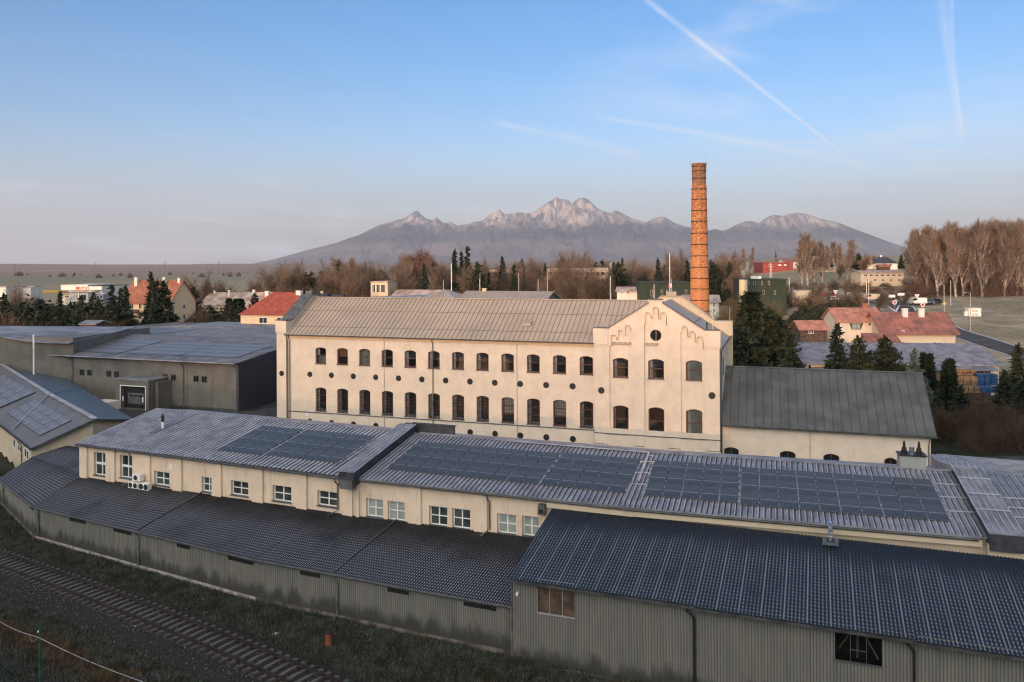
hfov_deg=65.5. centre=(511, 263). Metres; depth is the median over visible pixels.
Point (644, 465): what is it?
cable tray
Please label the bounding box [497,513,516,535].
window
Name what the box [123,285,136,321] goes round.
spruce tree
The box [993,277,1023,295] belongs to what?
bare shrub
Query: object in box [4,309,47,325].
bare shrub
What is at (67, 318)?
pine tree
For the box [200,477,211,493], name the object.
window
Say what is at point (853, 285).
bare tree
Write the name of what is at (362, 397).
window
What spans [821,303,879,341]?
white house
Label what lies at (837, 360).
spruce tree
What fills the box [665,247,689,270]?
bare tree
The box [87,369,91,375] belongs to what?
window
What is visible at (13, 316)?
evergreen bush
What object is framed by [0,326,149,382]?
olive hall
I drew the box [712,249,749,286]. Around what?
bare tree
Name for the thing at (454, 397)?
window
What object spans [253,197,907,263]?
mountains
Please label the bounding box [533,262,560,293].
bare tree
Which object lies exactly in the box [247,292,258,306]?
pine tree
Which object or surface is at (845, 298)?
bare tree
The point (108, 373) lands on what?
window
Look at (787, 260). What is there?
brown roofed barn
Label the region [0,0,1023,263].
sky
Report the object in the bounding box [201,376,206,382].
window
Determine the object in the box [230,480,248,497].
window
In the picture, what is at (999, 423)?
dark shrub
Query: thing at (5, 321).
bare shrub
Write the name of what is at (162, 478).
window
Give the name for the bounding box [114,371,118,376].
window
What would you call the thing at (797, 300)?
bare shrub
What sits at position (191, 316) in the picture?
evergreen bush
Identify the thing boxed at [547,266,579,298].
bare tree
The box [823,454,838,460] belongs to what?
window
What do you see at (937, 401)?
spruce tree
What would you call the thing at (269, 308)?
red roofed house
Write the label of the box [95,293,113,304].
shop wing
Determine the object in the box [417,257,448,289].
bare tree
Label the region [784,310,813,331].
evergreen bush
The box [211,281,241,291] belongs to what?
bare shrub
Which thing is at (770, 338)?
pine tree
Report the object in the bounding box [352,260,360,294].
birch tree
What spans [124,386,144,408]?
dock door
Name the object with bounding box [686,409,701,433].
window
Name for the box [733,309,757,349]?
spruce tree
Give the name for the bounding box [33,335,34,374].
roof mast
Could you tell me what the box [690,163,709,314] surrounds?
factory chimney
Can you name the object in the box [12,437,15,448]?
window
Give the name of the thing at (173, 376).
window
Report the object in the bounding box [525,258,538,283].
bare tree
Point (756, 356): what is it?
pine tree
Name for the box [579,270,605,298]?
bare tree
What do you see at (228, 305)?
pine tree
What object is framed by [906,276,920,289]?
bare tree
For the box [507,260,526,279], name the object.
bare tree
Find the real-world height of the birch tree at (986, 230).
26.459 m
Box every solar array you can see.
[0,375,34,406]
[7,400,70,434]
[80,339,160,352]
[122,326,198,333]
[131,342,217,354]
[181,343,271,357]
[217,425,302,454]
[264,430,374,462]
[387,441,560,483]
[540,453,642,492]
[642,460,741,502]
[738,467,951,521]
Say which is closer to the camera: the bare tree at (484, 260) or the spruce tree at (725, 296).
the spruce tree at (725, 296)
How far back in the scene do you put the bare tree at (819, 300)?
200.39 m
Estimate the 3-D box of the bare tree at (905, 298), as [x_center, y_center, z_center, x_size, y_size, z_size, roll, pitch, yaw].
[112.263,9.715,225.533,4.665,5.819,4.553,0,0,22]
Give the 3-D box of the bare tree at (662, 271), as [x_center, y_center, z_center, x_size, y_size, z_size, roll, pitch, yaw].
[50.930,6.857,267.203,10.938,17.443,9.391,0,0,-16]
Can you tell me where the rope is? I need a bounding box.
[1,622,142,681]
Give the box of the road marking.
[872,299,1014,355]
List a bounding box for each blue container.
[974,373,997,384]
[978,386,996,392]
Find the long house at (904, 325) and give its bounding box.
[866,308,960,342]
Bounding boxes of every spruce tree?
[0,293,13,312]
[56,290,63,304]
[77,294,84,307]
[87,292,97,307]
[106,284,118,311]
[109,306,119,322]
[116,286,127,315]
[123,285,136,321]
[140,271,154,323]
[144,278,165,324]
[147,279,180,323]
[147,305,157,324]
[332,259,342,293]
[411,258,419,289]
[418,261,429,289]
[448,247,460,291]
[457,246,470,292]
[457,252,463,281]
[487,269,492,290]
[496,256,507,290]
[508,264,519,290]
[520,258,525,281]
[539,263,547,290]
[653,257,663,280]
[682,258,689,281]
[721,261,732,304]
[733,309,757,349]
[747,301,769,356]
[766,313,795,365]
[778,332,806,367]
[821,323,854,369]
[898,255,905,268]
[905,346,924,371]
[924,376,933,403]
[930,389,947,419]
[947,384,974,430]
[989,369,1014,415]
[994,342,1023,400]
[1006,379,1023,420]
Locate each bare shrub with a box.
[0,310,31,325]
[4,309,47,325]
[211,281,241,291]
[236,282,265,291]
[330,281,376,296]
[788,290,807,306]
[793,284,823,295]
[831,293,852,306]
[835,291,872,306]
[889,290,901,299]
[905,279,938,294]
[914,285,949,299]
[919,275,959,294]
[938,282,973,295]
[957,280,987,290]
[966,273,1019,297]
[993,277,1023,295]
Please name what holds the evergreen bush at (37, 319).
on the ground at (1000, 318)
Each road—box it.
[824,300,932,305]
[860,295,1023,357]
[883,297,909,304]
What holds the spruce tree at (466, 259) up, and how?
on the ground at (1000, 318)
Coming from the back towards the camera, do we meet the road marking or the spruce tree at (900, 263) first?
the spruce tree at (900, 263)
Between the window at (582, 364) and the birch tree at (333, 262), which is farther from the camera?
the birch tree at (333, 262)
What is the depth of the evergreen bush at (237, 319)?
180.02 m
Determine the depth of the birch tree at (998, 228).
259.84 m
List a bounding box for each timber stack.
[936,372,940,380]
[955,369,976,375]
[957,376,977,386]
[962,386,979,392]
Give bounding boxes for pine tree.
[0,305,11,322]
[5,306,38,325]
[14,301,41,316]
[21,313,44,325]
[29,299,54,315]
[30,298,55,309]
[41,306,55,320]
[45,314,54,325]
[53,307,68,320]
[59,310,75,323]
[69,310,86,321]
[83,306,95,319]
[85,298,123,317]
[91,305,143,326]
[190,286,205,314]
[195,305,219,322]
[214,303,239,320]
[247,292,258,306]
[297,272,314,293]
[306,271,317,290]
[465,261,490,290]
[609,262,631,293]
[709,262,728,298]
[733,337,751,365]
[735,327,783,366]
[749,306,801,366]
[845,335,874,369]
[851,253,861,269]
[862,334,924,372]
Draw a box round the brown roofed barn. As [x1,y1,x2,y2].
[777,259,811,268]
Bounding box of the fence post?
[37,626,40,681]
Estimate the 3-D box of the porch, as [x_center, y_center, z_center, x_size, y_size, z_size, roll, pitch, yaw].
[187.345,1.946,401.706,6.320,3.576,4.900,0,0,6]
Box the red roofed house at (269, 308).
[237,290,302,323]
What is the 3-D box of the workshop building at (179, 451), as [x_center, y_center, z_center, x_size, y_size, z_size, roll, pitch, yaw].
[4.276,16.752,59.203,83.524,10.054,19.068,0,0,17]
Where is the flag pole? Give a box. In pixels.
[668,253,670,290]
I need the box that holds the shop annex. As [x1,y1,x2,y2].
[89,284,123,301]
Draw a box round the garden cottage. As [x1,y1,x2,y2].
[789,320,829,341]
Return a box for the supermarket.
[61,284,113,289]
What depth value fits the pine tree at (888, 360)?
112.53 m
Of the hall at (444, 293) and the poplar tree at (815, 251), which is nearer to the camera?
the hall at (444, 293)
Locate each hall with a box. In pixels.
[0,286,26,304]
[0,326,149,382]
[22,286,42,306]
[378,289,461,297]
[461,288,561,298]
[507,508,1023,681]
[635,281,689,299]
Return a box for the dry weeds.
[0,524,639,681]
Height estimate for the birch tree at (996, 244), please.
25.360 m
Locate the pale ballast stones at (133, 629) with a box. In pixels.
[2,567,316,681]
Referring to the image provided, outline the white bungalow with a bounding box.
[615,287,636,299]
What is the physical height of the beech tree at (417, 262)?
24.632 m
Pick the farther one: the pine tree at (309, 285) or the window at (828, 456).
the pine tree at (309, 285)
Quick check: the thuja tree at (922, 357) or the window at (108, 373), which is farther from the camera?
the window at (108, 373)
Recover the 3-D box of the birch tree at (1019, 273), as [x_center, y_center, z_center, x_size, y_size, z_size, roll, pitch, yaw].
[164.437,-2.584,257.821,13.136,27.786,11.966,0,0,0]
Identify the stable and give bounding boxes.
[810,267,836,271]
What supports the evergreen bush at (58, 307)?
on the ground at (1000, 318)
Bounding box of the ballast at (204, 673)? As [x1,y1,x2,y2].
[0,547,362,681]
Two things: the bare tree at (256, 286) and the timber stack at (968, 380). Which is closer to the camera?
the timber stack at (968, 380)
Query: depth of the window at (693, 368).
84.64 m
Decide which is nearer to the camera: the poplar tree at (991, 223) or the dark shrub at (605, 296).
the dark shrub at (605, 296)
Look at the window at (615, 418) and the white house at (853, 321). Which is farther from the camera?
the white house at (853, 321)
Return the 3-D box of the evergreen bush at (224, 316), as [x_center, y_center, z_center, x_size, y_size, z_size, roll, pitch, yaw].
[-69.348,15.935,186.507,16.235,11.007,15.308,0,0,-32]
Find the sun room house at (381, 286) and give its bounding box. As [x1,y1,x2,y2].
[370,281,397,296]
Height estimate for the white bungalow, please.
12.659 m
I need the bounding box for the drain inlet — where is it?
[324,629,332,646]
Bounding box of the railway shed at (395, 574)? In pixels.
[0,445,532,654]
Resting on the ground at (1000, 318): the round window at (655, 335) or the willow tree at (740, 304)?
the willow tree at (740, 304)
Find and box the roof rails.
[935,476,1023,517]
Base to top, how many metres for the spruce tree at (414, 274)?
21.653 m
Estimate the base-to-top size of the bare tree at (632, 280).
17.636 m
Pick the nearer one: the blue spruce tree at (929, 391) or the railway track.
the railway track
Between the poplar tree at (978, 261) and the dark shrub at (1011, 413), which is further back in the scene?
the poplar tree at (978, 261)
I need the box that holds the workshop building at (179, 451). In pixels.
[75,408,1023,600]
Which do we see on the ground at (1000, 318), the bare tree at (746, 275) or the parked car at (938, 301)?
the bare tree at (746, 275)
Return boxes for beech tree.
[399,246,443,285]
[414,248,446,277]
[648,264,653,280]
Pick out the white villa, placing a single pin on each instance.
(885, 260)
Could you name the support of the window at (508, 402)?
in the factory building at (649, 373)
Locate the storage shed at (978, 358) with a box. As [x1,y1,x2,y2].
[792,342,1004,403]
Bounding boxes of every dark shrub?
[26,315,67,325]
[81,309,130,326]
[178,310,211,323]
[188,300,216,322]
[215,310,234,321]
[305,274,336,294]
[319,280,347,296]
[357,283,386,296]
[590,284,616,299]
[931,400,982,439]
[931,407,969,444]
[936,406,1003,441]
[945,393,1006,425]
[950,423,1016,455]
[954,396,1014,437]
[957,393,1023,436]
[971,415,1023,453]
[979,399,1023,441]
[986,412,1023,454]
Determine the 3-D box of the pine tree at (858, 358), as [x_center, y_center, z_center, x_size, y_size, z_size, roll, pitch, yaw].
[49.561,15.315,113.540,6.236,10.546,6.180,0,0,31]
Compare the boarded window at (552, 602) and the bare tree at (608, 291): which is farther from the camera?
the bare tree at (608, 291)
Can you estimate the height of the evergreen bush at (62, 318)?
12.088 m
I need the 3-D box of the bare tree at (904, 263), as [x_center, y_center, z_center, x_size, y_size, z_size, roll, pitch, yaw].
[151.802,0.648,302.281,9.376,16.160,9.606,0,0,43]
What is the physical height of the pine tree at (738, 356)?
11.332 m
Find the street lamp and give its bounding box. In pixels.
[963,292,970,330]
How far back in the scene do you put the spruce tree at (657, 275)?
254.72 m
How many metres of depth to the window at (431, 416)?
94.37 m
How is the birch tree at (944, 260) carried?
on the ground at (1000, 318)
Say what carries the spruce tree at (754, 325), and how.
on the ground at (1000, 318)
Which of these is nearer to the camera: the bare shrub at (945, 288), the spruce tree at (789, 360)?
the spruce tree at (789, 360)
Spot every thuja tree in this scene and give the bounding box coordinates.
[225,297,233,309]
[233,298,240,315]
[238,298,245,309]
[733,289,765,346]
[918,352,925,375]
[923,353,937,399]
[937,360,956,412]
[946,358,959,403]
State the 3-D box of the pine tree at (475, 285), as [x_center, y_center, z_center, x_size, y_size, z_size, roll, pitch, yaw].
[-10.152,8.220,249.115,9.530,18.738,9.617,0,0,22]
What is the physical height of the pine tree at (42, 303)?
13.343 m
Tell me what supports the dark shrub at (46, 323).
on the ground at (1000, 318)
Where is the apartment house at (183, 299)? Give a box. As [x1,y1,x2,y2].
[122,277,197,324]
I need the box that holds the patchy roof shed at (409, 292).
[391,289,450,295]
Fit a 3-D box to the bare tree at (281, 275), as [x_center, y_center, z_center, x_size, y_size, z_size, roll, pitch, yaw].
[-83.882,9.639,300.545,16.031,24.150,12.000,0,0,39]
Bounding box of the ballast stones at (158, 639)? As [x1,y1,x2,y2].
[0,544,372,681]
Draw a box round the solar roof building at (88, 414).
[0,364,131,467]
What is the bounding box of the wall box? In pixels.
[538,503,546,515]
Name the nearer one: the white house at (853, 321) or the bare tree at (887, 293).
the white house at (853, 321)
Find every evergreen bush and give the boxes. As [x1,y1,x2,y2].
[0,308,28,325]
[1,302,25,322]
[29,310,48,325]
[40,297,88,314]
[44,295,141,324]
[47,312,63,325]
[56,312,88,325]
[70,311,121,326]
[93,306,137,325]
[182,308,199,321]
[202,310,234,322]
[206,310,214,322]
[218,303,243,321]
[222,316,239,321]
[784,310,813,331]
[786,303,810,326]
[788,302,825,319]
[806,305,823,319]
[812,302,831,313]
[821,301,841,309]
[840,299,861,306]
[897,357,933,398]
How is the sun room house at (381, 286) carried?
on the ground at (1000, 318)
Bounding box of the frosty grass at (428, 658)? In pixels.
[0,505,646,681]
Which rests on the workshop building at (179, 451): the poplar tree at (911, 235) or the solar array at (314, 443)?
the solar array at (314, 443)
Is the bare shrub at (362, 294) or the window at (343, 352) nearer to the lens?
the window at (343, 352)
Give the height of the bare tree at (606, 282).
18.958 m
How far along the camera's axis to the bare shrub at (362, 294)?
238.81 m
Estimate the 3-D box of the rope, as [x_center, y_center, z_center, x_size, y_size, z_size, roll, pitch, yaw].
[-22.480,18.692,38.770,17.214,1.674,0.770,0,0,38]
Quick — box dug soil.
[310,639,360,655]
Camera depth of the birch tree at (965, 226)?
278.81 m
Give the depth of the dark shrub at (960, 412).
93.21 m
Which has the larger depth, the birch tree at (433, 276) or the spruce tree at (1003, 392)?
the birch tree at (433, 276)
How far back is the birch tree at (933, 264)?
257.62 m
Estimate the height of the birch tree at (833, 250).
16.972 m
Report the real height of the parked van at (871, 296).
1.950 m
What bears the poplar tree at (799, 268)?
on the ground at (1000, 318)
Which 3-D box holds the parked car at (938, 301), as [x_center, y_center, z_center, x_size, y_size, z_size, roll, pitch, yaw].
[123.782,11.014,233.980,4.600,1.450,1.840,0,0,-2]
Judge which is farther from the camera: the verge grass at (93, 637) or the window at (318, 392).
the window at (318, 392)
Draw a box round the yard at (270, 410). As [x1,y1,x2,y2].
[117,402,1023,460]
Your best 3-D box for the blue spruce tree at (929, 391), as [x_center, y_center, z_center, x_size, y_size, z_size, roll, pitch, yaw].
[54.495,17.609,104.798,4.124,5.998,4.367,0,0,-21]
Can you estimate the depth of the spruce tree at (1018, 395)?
96.83 m
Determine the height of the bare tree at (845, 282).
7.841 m
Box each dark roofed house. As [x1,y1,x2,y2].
[310,290,332,296]
[320,291,345,296]
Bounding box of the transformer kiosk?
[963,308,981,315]
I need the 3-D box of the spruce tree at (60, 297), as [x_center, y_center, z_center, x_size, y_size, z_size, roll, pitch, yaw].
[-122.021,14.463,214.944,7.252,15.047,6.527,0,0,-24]
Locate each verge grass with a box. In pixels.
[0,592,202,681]
[0,593,202,681]
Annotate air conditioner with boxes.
[128,480,138,488]
[132,473,144,481]
[139,481,151,490]
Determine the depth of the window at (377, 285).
254.46 m
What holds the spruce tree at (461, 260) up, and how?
on the ground at (1000, 318)
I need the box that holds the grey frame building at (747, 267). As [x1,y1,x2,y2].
[737,261,748,275]
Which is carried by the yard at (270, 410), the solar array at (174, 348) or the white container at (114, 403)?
the white container at (114, 403)
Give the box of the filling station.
[43,290,101,305]
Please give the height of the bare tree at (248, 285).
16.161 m
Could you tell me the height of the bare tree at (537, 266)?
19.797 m
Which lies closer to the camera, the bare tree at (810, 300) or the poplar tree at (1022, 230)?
the bare tree at (810, 300)
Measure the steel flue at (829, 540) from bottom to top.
1.067 m
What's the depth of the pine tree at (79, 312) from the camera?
174.86 m
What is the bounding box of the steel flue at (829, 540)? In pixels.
[822,521,838,546]
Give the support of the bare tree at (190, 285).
on the ground at (1000, 318)
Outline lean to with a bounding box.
[861,333,901,342]
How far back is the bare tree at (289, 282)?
289.93 m
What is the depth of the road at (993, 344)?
168.22 m
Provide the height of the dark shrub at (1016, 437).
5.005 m
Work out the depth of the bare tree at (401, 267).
301.89 m
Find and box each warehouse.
[47,334,276,411]
[131,321,276,338]
[753,262,792,272]
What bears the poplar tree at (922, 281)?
on the ground at (1000, 318)
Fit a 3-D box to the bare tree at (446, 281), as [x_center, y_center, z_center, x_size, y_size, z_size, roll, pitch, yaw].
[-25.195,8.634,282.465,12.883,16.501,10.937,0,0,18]
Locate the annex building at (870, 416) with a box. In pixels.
[721,365,937,465]
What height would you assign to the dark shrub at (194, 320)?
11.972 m
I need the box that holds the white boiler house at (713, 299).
[681,295,720,318]
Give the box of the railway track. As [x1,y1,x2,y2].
[0,548,349,681]
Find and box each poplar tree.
[740,247,746,273]
[749,247,754,274]
[792,233,806,283]
[793,232,824,284]
[808,238,822,281]
[816,239,828,281]
[824,245,832,273]
[835,243,844,277]
[907,230,921,287]
[919,223,932,285]
[929,235,942,286]
[942,223,962,296]
[959,224,972,291]
[963,227,977,292]
[966,217,995,296]
[988,217,1001,282]
[1014,220,1023,295]
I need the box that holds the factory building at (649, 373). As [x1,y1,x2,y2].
[275,291,732,452]
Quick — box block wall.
[791,290,811,302]
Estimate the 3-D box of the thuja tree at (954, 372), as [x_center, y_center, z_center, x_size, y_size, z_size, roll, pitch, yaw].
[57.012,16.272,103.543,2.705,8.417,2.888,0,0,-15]
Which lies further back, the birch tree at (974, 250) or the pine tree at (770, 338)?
the birch tree at (974, 250)
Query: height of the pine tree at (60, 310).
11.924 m
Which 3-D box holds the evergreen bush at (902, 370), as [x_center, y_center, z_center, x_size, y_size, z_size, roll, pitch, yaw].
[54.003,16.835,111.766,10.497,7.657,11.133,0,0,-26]
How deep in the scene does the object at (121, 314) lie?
180.98 m
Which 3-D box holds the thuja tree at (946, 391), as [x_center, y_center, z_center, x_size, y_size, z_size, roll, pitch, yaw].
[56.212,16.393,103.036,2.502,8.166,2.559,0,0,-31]
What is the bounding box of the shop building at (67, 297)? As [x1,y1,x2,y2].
[62,292,100,304]
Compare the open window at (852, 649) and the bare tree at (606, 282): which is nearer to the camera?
the open window at (852, 649)
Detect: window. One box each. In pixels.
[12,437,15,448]
[24,447,28,459]
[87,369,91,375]
[92,452,104,476]
[106,370,110,376]
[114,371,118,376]
[119,455,131,479]
[153,471,169,487]
[171,374,175,380]
[193,375,198,381]
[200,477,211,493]
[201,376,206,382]
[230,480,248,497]
[259,317,266,323]
[271,485,291,503]
[315,347,325,364]
[316,388,326,411]
[316,490,336,508]
[336,348,347,364]
[336,389,347,412]
[358,349,369,365]
[358,390,370,414]
[365,498,383,518]
[376,284,379,292]
[381,284,384,292]
[381,350,392,366]
[382,391,393,415]
[389,501,404,520]
[404,350,415,367]
[404,392,416,417]
[427,351,439,368]
[428,506,447,527]
[429,393,439,418]
[451,352,463,369]
[451,395,464,420]
[452,508,469,529]
[476,353,488,370]
[477,396,488,421]
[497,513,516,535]
[501,354,513,371]
[501,397,514,423]
[521,515,539,537]
[526,354,539,372]
[526,398,539,424]
[537,578,575,619]
[552,355,565,373]
[553,400,566,426]
[579,356,592,374]
[579,401,593,428]
[612,358,627,377]
[614,405,628,428]
[647,359,664,379]
[649,407,663,429]
[650,330,661,340]
[685,360,701,380]
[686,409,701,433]
[724,447,738,453]
[780,451,794,457]
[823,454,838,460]
[834,632,883,668]
[852,323,860,329]
[884,458,896,463]
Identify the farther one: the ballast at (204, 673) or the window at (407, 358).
the window at (407, 358)
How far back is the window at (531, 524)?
51.88 m
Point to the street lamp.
(970, 309)
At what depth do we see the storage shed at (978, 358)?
119.47 m
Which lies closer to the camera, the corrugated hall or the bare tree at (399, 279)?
the corrugated hall
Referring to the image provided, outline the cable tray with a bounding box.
[512,441,654,484]
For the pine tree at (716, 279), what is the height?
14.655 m
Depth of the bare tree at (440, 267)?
290.06 m
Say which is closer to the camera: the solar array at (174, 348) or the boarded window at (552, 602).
the boarded window at (552, 602)
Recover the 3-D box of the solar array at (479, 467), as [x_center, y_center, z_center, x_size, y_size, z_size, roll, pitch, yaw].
[-2.746,14.188,57.302,11.789,0.954,5.053,0,0,21]
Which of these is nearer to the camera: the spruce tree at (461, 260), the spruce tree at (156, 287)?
the spruce tree at (156, 287)
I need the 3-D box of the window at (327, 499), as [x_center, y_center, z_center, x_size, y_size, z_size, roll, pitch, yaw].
[-13.282,16.985,57.491,1.870,1.139,0.326,0,0,24]
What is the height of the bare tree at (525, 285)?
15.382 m
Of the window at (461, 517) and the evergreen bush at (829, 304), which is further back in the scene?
the evergreen bush at (829, 304)
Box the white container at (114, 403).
[102,399,119,408]
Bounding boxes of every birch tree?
[328,256,345,272]
[337,255,357,296]
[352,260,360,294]
[385,263,399,289]
[398,251,418,289]
[427,266,440,289]
[511,259,524,286]
[603,259,612,271]
[829,241,844,272]
[839,237,857,279]
[903,236,931,286]
[908,228,921,284]
[913,224,938,292]
[920,231,950,293]
[922,225,942,286]
[932,226,944,281]
[935,233,949,289]
[943,219,962,246]
[943,224,974,295]
[956,223,967,287]
[961,230,976,292]
[965,220,996,294]
[965,221,988,292]
[976,225,1000,290]
[986,224,1000,290]
[989,220,1020,294]
[991,216,1023,280]
[992,222,1023,295]
[1003,217,1023,295]
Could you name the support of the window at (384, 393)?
in the factory building at (649, 373)
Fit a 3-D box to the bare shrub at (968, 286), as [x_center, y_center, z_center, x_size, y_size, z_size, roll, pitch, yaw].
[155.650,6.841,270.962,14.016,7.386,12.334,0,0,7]
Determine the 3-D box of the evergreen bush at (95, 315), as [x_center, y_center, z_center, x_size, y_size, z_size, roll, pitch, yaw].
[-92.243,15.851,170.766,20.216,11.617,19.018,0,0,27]
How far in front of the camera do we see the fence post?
38.78 m
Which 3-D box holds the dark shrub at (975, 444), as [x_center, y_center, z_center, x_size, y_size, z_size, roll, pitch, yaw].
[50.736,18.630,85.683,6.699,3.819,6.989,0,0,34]
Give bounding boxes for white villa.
[873,255,897,269]
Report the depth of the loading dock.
114.03 m
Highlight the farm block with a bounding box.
[849,270,905,285]
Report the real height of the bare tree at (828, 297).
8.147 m
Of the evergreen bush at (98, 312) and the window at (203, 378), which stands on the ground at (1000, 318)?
the evergreen bush at (98, 312)
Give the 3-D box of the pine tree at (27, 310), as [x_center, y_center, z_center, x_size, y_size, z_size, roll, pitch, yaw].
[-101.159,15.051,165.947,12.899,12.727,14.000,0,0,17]
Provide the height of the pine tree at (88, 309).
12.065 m
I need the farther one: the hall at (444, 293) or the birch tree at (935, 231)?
the birch tree at (935, 231)
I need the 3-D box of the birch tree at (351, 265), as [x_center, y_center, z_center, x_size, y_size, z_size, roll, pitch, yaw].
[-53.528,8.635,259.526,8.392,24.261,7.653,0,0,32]
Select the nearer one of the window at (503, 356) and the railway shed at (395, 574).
the railway shed at (395, 574)
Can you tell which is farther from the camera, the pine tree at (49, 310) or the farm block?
the farm block
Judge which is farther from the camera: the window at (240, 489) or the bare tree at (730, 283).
the bare tree at (730, 283)
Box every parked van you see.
[864,294,879,300]
[907,298,926,304]
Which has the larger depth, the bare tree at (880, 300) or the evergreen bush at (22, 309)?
the bare tree at (880, 300)
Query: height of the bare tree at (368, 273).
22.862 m
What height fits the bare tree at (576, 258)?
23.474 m
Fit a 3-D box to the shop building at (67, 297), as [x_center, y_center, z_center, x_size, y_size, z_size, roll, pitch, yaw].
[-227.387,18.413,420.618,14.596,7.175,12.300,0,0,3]
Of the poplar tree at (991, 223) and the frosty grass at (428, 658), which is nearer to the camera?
the frosty grass at (428, 658)
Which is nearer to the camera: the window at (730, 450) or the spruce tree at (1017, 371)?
the window at (730, 450)
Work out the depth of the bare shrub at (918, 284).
258.71 m
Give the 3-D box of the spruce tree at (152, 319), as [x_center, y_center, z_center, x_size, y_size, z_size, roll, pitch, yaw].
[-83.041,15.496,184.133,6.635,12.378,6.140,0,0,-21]
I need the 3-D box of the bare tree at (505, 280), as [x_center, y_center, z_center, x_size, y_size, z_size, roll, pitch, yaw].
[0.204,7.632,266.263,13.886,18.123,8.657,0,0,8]
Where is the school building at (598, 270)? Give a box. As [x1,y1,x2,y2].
[546,267,608,294]
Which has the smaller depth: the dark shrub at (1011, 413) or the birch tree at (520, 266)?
the dark shrub at (1011, 413)
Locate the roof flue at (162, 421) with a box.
[161,414,163,427]
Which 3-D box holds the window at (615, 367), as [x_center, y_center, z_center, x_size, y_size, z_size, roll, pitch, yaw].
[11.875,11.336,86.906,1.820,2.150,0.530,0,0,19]
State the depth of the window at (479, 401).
92.42 m
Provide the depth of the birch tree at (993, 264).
260.92 m
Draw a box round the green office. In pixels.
[733,276,786,314]
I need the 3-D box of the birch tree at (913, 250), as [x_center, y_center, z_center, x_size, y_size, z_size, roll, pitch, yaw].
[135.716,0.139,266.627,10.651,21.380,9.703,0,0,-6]
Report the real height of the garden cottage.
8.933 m
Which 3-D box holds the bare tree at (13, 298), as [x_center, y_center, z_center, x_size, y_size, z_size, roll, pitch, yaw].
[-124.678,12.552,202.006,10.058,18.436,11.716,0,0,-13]
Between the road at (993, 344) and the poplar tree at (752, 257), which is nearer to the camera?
the road at (993, 344)
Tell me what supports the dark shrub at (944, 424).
on the ground at (1000, 318)
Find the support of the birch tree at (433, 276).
on the ground at (1000, 318)
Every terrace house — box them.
[201,291,236,310]
[228,290,272,308]
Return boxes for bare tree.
[3,280,39,307]
[182,273,201,300]
[196,269,221,299]
[242,281,260,291]
[247,280,266,291]
[253,264,283,291]
[271,260,303,291]
[273,258,310,293]
[306,258,336,291]
[311,263,346,294]
[326,264,371,296]
[354,258,385,296]
[363,259,380,280]
[379,263,390,280]
[391,261,415,288]
[394,253,404,276]
[396,270,415,289]
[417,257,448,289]
[426,259,448,279]
[437,270,454,289]
[455,261,475,292]
[472,258,495,288]
[473,259,498,290]
[490,263,508,290]
[495,263,531,290]
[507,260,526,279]
[516,271,534,290]
[521,264,540,290]
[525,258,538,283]
[526,255,546,273]
[528,266,543,290]
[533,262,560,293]
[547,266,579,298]
[549,248,591,298]
[565,257,604,298]
[566,246,589,266]
[573,248,593,266]
[575,263,604,298]
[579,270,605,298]
[597,265,616,298]
[603,284,616,298]
[621,257,648,280]
[622,260,647,286]
[624,265,636,286]
[633,266,652,285]
[647,263,676,280]
[649,260,675,277]
[660,250,677,271]
[664,255,689,280]
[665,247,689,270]
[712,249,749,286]
[715,250,743,270]
[724,266,744,295]
[740,267,750,277]
[786,292,792,309]
[793,282,800,289]
[804,288,823,304]
[811,291,828,307]
[814,282,826,295]
[822,288,836,306]
[826,279,842,295]
[835,262,845,279]
[838,293,855,306]
[842,277,851,295]
[844,280,862,294]
[848,288,869,306]
[855,251,874,269]
[863,281,872,293]
[874,290,890,310]
[883,290,891,306]
[898,286,907,292]
[899,255,912,279]
[899,277,912,289]
[900,242,911,270]
[900,289,913,307]
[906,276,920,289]
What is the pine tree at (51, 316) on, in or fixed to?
on the ground at (1000, 318)
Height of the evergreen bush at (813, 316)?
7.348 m
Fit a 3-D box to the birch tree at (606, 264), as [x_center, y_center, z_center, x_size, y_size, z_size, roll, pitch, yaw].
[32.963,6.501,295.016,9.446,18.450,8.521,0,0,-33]
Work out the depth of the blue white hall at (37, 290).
385.27 m
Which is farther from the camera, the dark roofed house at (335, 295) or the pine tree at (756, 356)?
the dark roofed house at (335, 295)
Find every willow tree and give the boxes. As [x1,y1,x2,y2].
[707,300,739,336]
[719,293,740,337]
[725,289,795,332]
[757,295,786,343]
[763,298,796,337]
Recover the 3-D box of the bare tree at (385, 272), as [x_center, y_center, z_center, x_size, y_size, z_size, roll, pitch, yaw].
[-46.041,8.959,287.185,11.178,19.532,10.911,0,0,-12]
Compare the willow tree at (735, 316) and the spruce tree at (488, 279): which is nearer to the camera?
the willow tree at (735, 316)
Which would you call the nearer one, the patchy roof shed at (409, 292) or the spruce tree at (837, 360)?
the spruce tree at (837, 360)
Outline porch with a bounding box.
[875,264,890,269]
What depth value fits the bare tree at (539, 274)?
298.00 m
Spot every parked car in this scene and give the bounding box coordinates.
[926,299,942,303]
[927,299,934,303]
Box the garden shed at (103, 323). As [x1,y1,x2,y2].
[78,320,111,326]
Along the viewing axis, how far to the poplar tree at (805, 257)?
303.56 m
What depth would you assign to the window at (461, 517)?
53.70 m
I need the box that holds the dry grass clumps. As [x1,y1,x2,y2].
[0,612,148,681]
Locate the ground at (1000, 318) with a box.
[0,256,1023,681]
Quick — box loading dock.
[115,375,170,410]

